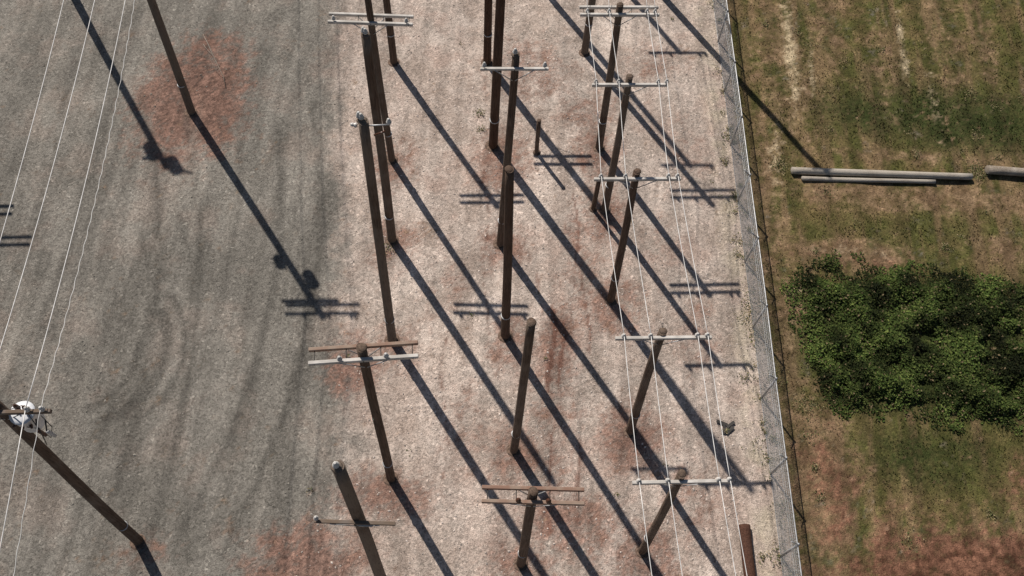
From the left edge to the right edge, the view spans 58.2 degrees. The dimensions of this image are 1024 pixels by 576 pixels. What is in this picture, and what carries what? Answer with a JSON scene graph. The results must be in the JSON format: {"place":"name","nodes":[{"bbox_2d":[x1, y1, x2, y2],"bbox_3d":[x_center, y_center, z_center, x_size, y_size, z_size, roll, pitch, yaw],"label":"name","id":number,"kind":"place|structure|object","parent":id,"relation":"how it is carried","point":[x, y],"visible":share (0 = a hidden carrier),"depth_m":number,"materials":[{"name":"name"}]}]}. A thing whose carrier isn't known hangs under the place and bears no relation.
{"place":"outdoors","nodes":[
{"label":"outdoors","id":0,"kind":"place"},
{"bbox_2d":[0,0,1023,575],"bbox_3d":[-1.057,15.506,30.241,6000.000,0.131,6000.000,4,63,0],"label":"ground","id":1,"kind":"structure","parent":0,"point":[214,508],"depth_m":38.26,"materials":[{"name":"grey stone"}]},
{"bbox_2d":[0,401,145,549],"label":"utility pole","id":2,"kind":"object","parent":1,"relation":"on","point":[12,418],"visible":0.96,"depth_m":25.26,"materials":[{"name":"brown wood"}]},
{"bbox_2d":[147,0,196,117],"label":"utility pole","id":3,"kind":"object","parent":1,"relation":"on","point":[190,111],"visible":0.96,"depth_m":38.55,"materials":[{"name":"brown wood"}]},
{"bbox_2d":[0,0,134,575],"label":"overhead power lines","id":4,"kind":"object","parent":3,"relation":"attached to","point":[68,248],"visible":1,"depth_m":25.16,"materials":[{"name":"metal"}]},
{"bbox_2d":[203,34,225,87],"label":"dry vine","id":5,"kind":"object","parent":1,"relation":"on","point":[214,58],"visible":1,"depth_m":43.10,"materials":[{"name":"plant"}]},
{"bbox_2d":[313,460,395,575],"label":"utility pole","id":6,"kind":"object","parent":1,"relation":"on","point":[360,523],"visible":1,"depth_m":23.21,"materials":[{"name":"brown wood"}]},
{"bbox_2d":[308,340,418,485],"bbox_3d":[-4.062,4.488,29.339,2.852,12.685,0.698,-3,63,-4],"label":"utility pole","id":7,"kind":"object","parent":1,"relation":"on","point":[390,476],"visible":0.99,"depth_m":24.27,"materials":[{"name":"brown wood"}]},
{"bbox_2d":[328,0,413,164],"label":"utility pole","id":8,"kind":"object","parent":1,"relation":"on","point":[371,23],"visible":0.92,"depth_m":33.51,"materials":[{"name":"brown wood"}]},
{"bbox_2d":[350,111,399,341],"bbox_3d":[-4.247,-1.179,30.888,1.523,15.083,0.749,-17,65,-10],"label":"utility pole","id":9,"kind":"object","parent":1,"relation":"on","point":[371,182],"visible":0.94,"depth_m":28.54,"materials":[{"name":"brown wood"}]},
{"bbox_2d":[361,26,398,245],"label":"utility pole","id":10,"kind":"object","parent":1,"relation":"on","point":[391,238],"visible":0.99,"depth_m":32.71,"materials":[{"name":"brown wood"}]},
{"bbox_2d":[383,0,399,66],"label":"utility pole","id":11,"kind":"object","parent":1,"relation":"on","point":[393,61],"visible":0.94,"depth_m":41.88,"materials":[{"name":"brown wood"}]},
{"bbox_2d":[0,0,784,575],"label":"gravel stones","id":12,"kind":"object","parent":1,"relation":"on","point":[478,306],"visible":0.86,"depth_m":37.72,"materials":[{"name":"grey gravel"}]},
{"bbox_2d":[481,0,492,66],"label":"utility pole","id":13,"kind":"object","parent":1,"relation":"on","point":[487,58],"visible":0.88,"depth_m":41.80,"materials":[{"name":"brown wood"}]},
{"bbox_2d":[485,0,504,151],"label":"utility pole","id":14,"kind":"object","parent":1,"relation":"on","point":[493,145],"visible":0.97,"depth_m":37.17,"materials":[{"name":"brown wood"}]},
{"bbox_2d":[498,165,513,342],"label":"utility pole","id":15,"kind":"object","parent":1,"relation":"on","point":[505,334],"visible":0.98,"depth_m":31.17,"materials":[{"name":"brown wood"}]},
{"bbox_2d":[480,48,548,249],"bbox_3d":[-0.087,-4.490,34.043,2.149,12.717,0.682,4,63,0],"label":"utility pole","id":16,"kind":"object","parent":1,"relation":"on","point":[514,69],"visible":0.87,"depth_m":31.14,"materials":[{"name":"brown wood"}]},
{"bbox_2d":[506,318,535,456],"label":"utility pole","id":17,"kind":"object","parent":1,"relation":"on","point":[513,448],"visible":0.98,"depth_m":28.99,"materials":[{"name":"brown wood"}]},
{"bbox_2d":[481,485,584,570],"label":"utility pole","id":18,"kind":"object","parent":1,"relation":"on","point":[520,562],"visible":1,"depth_m":24.65,"materials":[{"name":"brown wood"}]},
{"bbox_2d":[533,119,540,155],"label":"wooden post stub","id":19,"kind":"object","parent":1,"relation":"on","point":[536,151],"visible":1,"depth_m":40.41,"materials":[{"name":"brown wood"}]},
{"bbox_2d":[579,0,595,56],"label":"utility pole","id":20,"kind":"object","parent":1,"relation":"on","point":[584,51],"visible":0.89,"depth_m":42.92,"materials":[{"name":"brown wood"}]},
{"bbox_2d":[589,176,600,212],"bbox_3d":[3.575,-3.921,39.171,0.400,2.722,0.400,4,63,0],"label":"wooden post stub","id":21,"kind":"object","parent":1,"relation":"on","point":[593,208],"visible":0.68,"depth_m":39.24,"materials":[{"name":"brown wood"}]},
{"bbox_2d":[579,2,659,152],"bbox_3d":[3.839,-8.244,37.944,2.969,9.488,0.668,2,63,-1],"label":"utility pole","id":22,"kind":"object","parent":1,"relation":"on","point":[619,14],"visible":0.96,"depth_m":34.86,"materials":[{"name":"brown wood"}]},
{"bbox_2d":[592,74,668,214],"bbox_3d":[4.036,-5.298,36.479,2.689,9.427,0.663,4,63,0],"label":"utility pole","id":23,"kind":"object","parent":1,"relation":"on","point":[628,84],"visible":0.96,"depth_m":34.46,"materials":[{"name":"brown wood"}]},
{"bbox_2d":[587,0,746,575],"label":"overhead power lines","id":24,"kind":"object","parent":23,"relation":"attached to","point":[646,306],"visible":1,"depth_m":27.64,"materials":[{"name":"metal"}]},
{"bbox_2d":[594,168,680,305],"bbox_3d":[3.955,-1.520,34.220,2.847,9.959,0.663,4,63,0],"label":"utility pole","id":25,"kind":"object","parent":1,"relation":"on","point":[611,299],"visible":1,"depth_m":32.04,"materials":[{"name":"brown wood"}]},
{"bbox_2d":[615,325,711,437],"bbox_3d":[4.390,3.525,31.665,2.896,9.888,0.686,4,63,0],"label":"utility pole","id":26,"kind":"object","parent":1,"relation":"on","point":[660,337],"visible":0.98,"depth_m":29.13,"materials":[{"name":"brown wood"}]},
{"bbox_2d":[306,0,1023,575],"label":"weeds","id":27,"kind":"object","parent":1,"relation":"on","point":[944,248],"visible":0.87,"depth_m":39.03,"materials":[{"name":"green plant"}]},
{"bbox_2d":[632,466,731,558],"bbox_3d":[4.527,7.460,29.570,2.747,10.143,0.764,4,63,0],"label":"utility pole","id":28,"kind":"object","parent":1,"relation":"on","point":[677,483],"visible":0.96,"depth_m":26.28,"materials":[{"name":"brown wood"}]},
{"bbox_2d":[739,524,755,575],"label":"wooden log","id":29,"kind":"object","parent":1,"relation":"on","point":[745,535],"visible":0.93,"depth_m":33.32,"materials":[{"name":"brown wood"}]},
{"bbox_2d":[713,0,801,575],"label":"chain link fence","id":30,"kind":"object","parent":1,"relation":"on","point":[771,383],"visible":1,"depth_m":36.84,"materials":[{"name":"metal"}]},
{"bbox_2d":[801,176,935,183],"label":"wooden log","id":31,"kind":"object","parent":1,"relation":"on","point":[870,180],"visible":1,"depth_m":41.10,"materials":[{"name":"grey wood"}]},
{"bbox_2d":[726,0,1023,574],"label":"lawn grass","id":32,"kind":"structure","parent":1,"relation":"on","point":[897,206],"depth_m":41.92,"materials":[{"name":"green plant"}]},
{"bbox_2d":[790,167,972,179],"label":"wooden log","id":33,"kind":"object","parent":1,"relation":"on","point":[872,173],"visible":1,"depth_m":41.15,"materials":[{"name":"grey wood"}]},
{"bbox_2d":[779,248,1023,434],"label":"weed patch","id":34,"kind":"object","parent":1,"relation":"on","point":[932,300],"visible":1,"depth_m":37.38,"materials":[{"name":"green plant"}]},
{"bbox_2d":[984,165,1023,176],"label":"wooden log","id":35,"kind":"object","parent":1,"relation":"on","point":[1003,170],"visible":1,"depth_m":41.31,"materials":[{"name":"grey wood"}]},
{"bbox_2d":[716,419,734,434],"bbox_3d":[8.293,5.413,35.686,0.742,0.074,0.602,4,63,0],"label":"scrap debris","id":36,"kind":"object","parent":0,"point":[725,425],"visible":0.94,"depth_m":35.70,"materials":[{"name":"metal"}]}
]}

